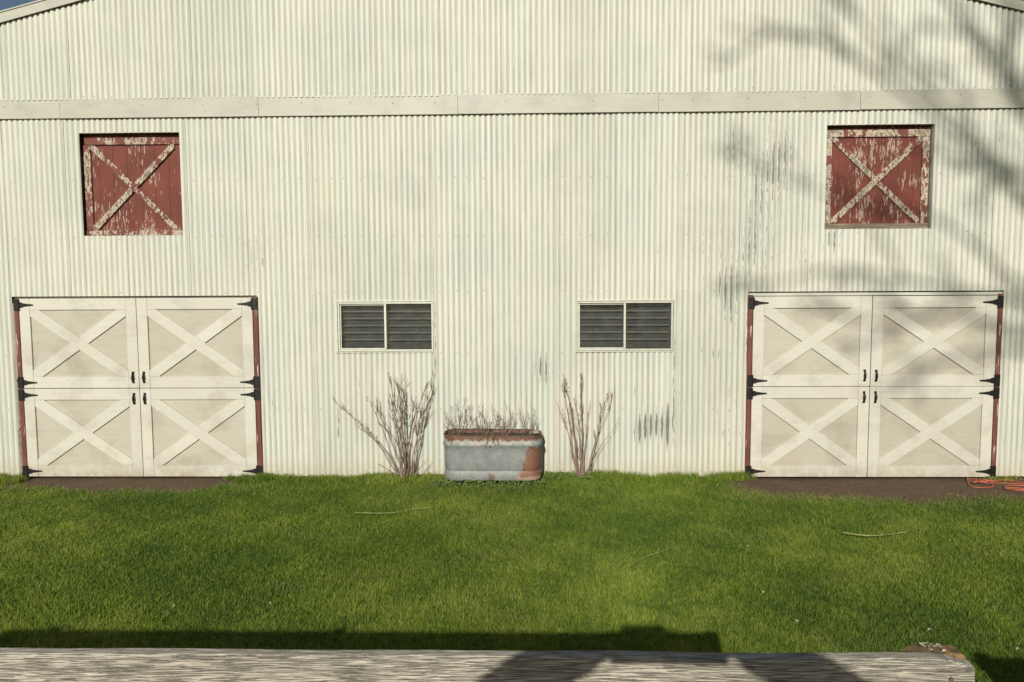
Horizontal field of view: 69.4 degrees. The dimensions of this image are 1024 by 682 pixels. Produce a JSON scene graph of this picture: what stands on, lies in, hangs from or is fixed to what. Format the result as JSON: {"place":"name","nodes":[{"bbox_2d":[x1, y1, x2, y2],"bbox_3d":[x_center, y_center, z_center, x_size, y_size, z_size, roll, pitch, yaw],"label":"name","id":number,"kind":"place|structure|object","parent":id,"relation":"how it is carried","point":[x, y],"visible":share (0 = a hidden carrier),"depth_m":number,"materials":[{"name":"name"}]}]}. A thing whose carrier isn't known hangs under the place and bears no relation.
{"place":"outdoors","nodes":[
{"label":"outdoors","id":0,"kind":"place"},
{"bbox_2d":[0,0,36,10],"label":"sky","id":1,"kind":"structure","parent":0,"point":[4,4],"materials":[{"name":"blue"}]},
{"bbox_2d":[365,470,447,486],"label":"tall grass","id":2,"kind":"structure","parent":0,"point":[392,478],"depth_m":8.91,"materials":[{"name":"green plant"}]},
{"bbox_2d":[0,0,1023,477],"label":"barn","id":3,"kind":"structure","parent":0,"point":[770,238],"depth_m":9.02,"materials":[{"name":"paint"}]},
{"bbox_2d":[13,298,139,387],"bbox_3d":[-5.423,0.031,9.208,1.530,1.121,0.086,0,4,1],"label":"door","id":4,"kind":"structure","parent":3,"relation":"in","point":[66,342],"depth_m":9.22,"materials":[{"name":"paint"}]},
{"bbox_2d":[18,388,143,476],"bbox_3d":[-5.417,1.155,9.294,1.531,1.118,0.086,0,4,1],"label":"door","id":5,"kind":"structure","parent":3,"relation":"in","point":[93,431],"depth_m":9.31,"materials":[{"name":"paint"}]},
{"bbox_2d":[136,297,258,387],"bbox_3d":[-3.897,0.025,9.173,1.507,1.120,0.086,0,4,1],"label":"door","id":6,"kind":"structure","parent":3,"relation":"in","point":[183,342],"depth_m":9.18,"materials":[{"name":"paint"}]},
{"bbox_2d":[140,388,261,476],"bbox_3d":[-3.891,1.148,9.258,1.507,1.118,0.086,0,4,1],"label":"door","id":7,"kind":"structure","parent":3,"relation":"in","point":[211,432],"depth_m":9.27,"materials":[{"name":"paint"}]},
{"bbox_2d":[336,300,434,352],"bbox_3d":[-1.562,-0.182,9.211,1.218,0.644,0.160,0,4,1],"label":"window","id":8,"kind":"structure","parent":3,"relation":"in","point":[404,326],"depth_m":9.27,"materials":[{"name":"metal"}]},
{"bbox_2d":[576,299,674,351],"bbox_3d":[1.388,-0.190,9.143,1.209,0.642,0.160,0,4,1],"label":"window","id":9,"kind":"structure","parent":3,"relation":"in","point":[601,325],"depth_m":9.20,"materials":[{"name":"metal"}]},
{"bbox_2d":[746,387,868,476],"bbox_3d":[3.625,1.120,9.084,1.487,1.119,0.086,0,4,1],"label":"door","id":10,"kind":"structure","parent":3,"relation":"in","point":[795,431],"depth_m":9.09,"materials":[{"name":"paint"}]},
{"bbox_2d":[747,296,871,386],"bbox_3d":[3.619,0.006,8.999,1.485,1.100,0.086,0,4,1],"label":"door","id":11,"kind":"structure","parent":3,"relation":"in","point":[797,340],"depth_m":9.01,"materials":[{"name":"paint"}]},
{"bbox_2d":[867,386,999,476],"bbox_3d":[5.151,1.115,9.048,1.551,1.120,0.086,0,4,1],"label":"door","id":12,"kind":"structure","parent":3,"relation":"in","point":[914,431],"depth_m":9.06,"materials":[{"name":"paint"}]},
{"bbox_2d":[870,295,1003,385],"bbox_3d":[5.146,0.004,8.964,1.550,1.102,0.086,0,4,1],"label":"door","id":13,"kind":"structure","parent":3,"relation":"in","point":[916,340],"depth_m":8.98,"materials":[{"name":"paint"}]},
{"bbox_2d":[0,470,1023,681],"bbox_3d":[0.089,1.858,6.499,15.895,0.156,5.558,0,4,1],"label":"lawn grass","id":14,"kind":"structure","parent":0,"point":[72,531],"depth_m":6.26,"materials":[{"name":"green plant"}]},
{"bbox_2d":[355,503,420,512],"bbox_3d":[-1.233,1.763,7.713,0.791,0.045,0.187,-2,5,-16],"label":"fallen stick","id":15,"kind":"object","parent":14,"relation":"on","point":[392,512],"visible":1,"depth_m":7.69,"materials":[{"name":"brown wood"}]},
{"bbox_2d":[843,531,906,535],"bbox_3d":[3.427,1.806,6.921,0.605,0.036,0.154,0,4,1],"label":"fallen stick","id":16,"kind":"object","parent":14,"relation":"on","point":[873,535],"visible":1,"depth_m":6.91,"materials":[{"name":"brown wood"}]},
{"bbox_2d":[0,474,1023,681],"bbox_3d":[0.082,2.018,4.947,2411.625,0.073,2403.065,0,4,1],"label":"ground","id":17,"kind":"structure","parent":0,"point":[868,486],"depth_m":7.91,"materials":[{"name":"soil"}]},
{"bbox_2d":[0,472,30,485],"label":"tall grass","id":18,"kind":"structure","parent":17,"relation":"on","point":[5,480],"depth_m":9.18,"materials":[{"name":"green plant"}]},
{"bbox_2d":[222,472,278,483],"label":"tall grass","id":19,"kind":"structure","parent":17,"relation":"on","point":[254,478],"depth_m":9.10,"materials":[{"name":"green plant"}]},
{"bbox_2d":[252,471,379,481],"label":"tall grass","id":20,"kind":"structure","parent":17,"relation":"on","point":[331,477],"depth_m":9.19,"materials":[{"name":"green plant"}]},
{"bbox_2d":[332,370,433,478],"bbox_3d":[-1.568,1.044,9.041,1.227,1.379,0.278,0,4,1],"label":"bare shrub","id":21,"kind":"object","parent":17,"relation":"on","point":[401,460],"visible":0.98,"depth_m":9.04,"materials":[{"name":"brown plant"}]},
{"bbox_2d":[0,642,974,681],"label":"deck railing","id":22,"kind":"object","parent":17,"relation":"on","point":[920,662],"visible":1,"depth_m":1.27,"materials":[{"name":"grey wood"}]},
{"bbox_2d":[443,429,541,480],"bbox_3d":[-0.231,1.372,8.965,1.190,0.547,0.458,0,4,1],"label":"stock tank","id":23,"kind":"object","parent":17,"relation":"on","point":[514,454],"visible":0.96,"depth_m":8.76,"materials":[{"name":"metal"}]},
{"bbox_2d":[442,397,471,435],"bbox_3d":[-0.640,0.908,8.886,0.376,0.512,0.269,1,4,11],"label":"bare twiggy plant","id":24,"kind":"object","parent":23,"relation":"on","point":[459,421],"visible":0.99,"depth_m":8.84,"materials":[{"name":"brown plant"}]},
{"bbox_2d":[450,431,499,445],"bbox_3d":[-0.431,1.144,8.749,0.596,0.194,0.111,0,4,1],"label":"trailing vine","id":25,"kind":"object","parent":23,"relation":"hanging from","point":[486,438],"visible":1,"depth_m":8.71,"materials":[{"name":"plant"}]},
{"bbox_2d":[467,405,501,435],"bbox_3d":[-0.344,0.957,8.897,0.418,0.412,0.232,-2,5,-19],"label":"bare twiggy plant","id":26,"kind":"object","parent":23,"relation":"on","point":[482,425],"visible":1,"depth_m":8.89,"materials":[{"name":"brown plant"}]},
{"bbox_2d":[493,401,517,435],"bbox_3d":[-0.077,0.924,8.947,0.266,0.466,0.271,-1,4,-13],"label":"bare twiggy plant","id":27,"kind":"object","parent":23,"relation":"on","point":[499,424],"visible":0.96,"depth_m":8.93,"materials":[{"name":"plant"}]},
{"bbox_2d":[518,402,536,435],"bbox_3d":[0.219,0.942,8.887,0.288,0.437,0.266,3,5,38],"label":"bare twiggy plant","id":28,"kind":"object","parent":23,"relation":"on","point":[533,423],"visible":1,"depth_m":8.89,"materials":[{"name":"brown plant"}]},
{"bbox_2d":[532,429,539,433],"bbox_3d":[0.286,1.089,8.874,0.095,0.060,0.090,0,4,1],"label":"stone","id":29,"kind":"object","parent":23,"relation":"on","point":[535,431],"visible":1,"depth_m":8.84,"materials":[{"name":"beige stone"}]},
{"bbox_2d":[430,469,604,487],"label":"weeds","id":30,"kind":"object","parent":17,"relation":"on","point":[492,484],"visible":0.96,"depth_m":8.73,"materials":[{"name":"green plant"}]},
{"bbox_2d":[556,374,619,476],"bbox_3d":[0.918,1.051,9.030,0.780,1.337,0.210,0,4,1],"label":"bare shrub","id":31,"kind":"object","parent":17,"relation":"on","point":[577,470],"visible":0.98,"depth_m":9.04,"materials":[{"name":"brown plant"}]},
{"bbox_2d":[587,468,756,485],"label":"tall grass","id":32,"kind":"structure","parent":17,"relation":"on","point":[675,478],"depth_m":8.96,"materials":[{"name":"green plant"}]},
{"bbox_2d":[967,477,1023,490],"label":"extension cord","id":33,"kind":"object","parent":17,"relation":"on","point":[987,480],"visible":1,"depth_m":8.77,"materials":[{"name":"orange plastic"}]},
{"bbox_2d":[980,474,1021,481],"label":"tall grass","id":34,"kind":"structure","parent":17,"relation":"on","point":[1005,479],"depth_m":9.02,"materials":[{"name":"green plant"}]},
{"bbox_2d":[27,478,1020,503],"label":"dry clippings","id":35,"kind":"object","parent":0,"point":[753,482],"visible":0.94,"depth_m":8.84,"materials":[{"name":"plant"}]}
]}

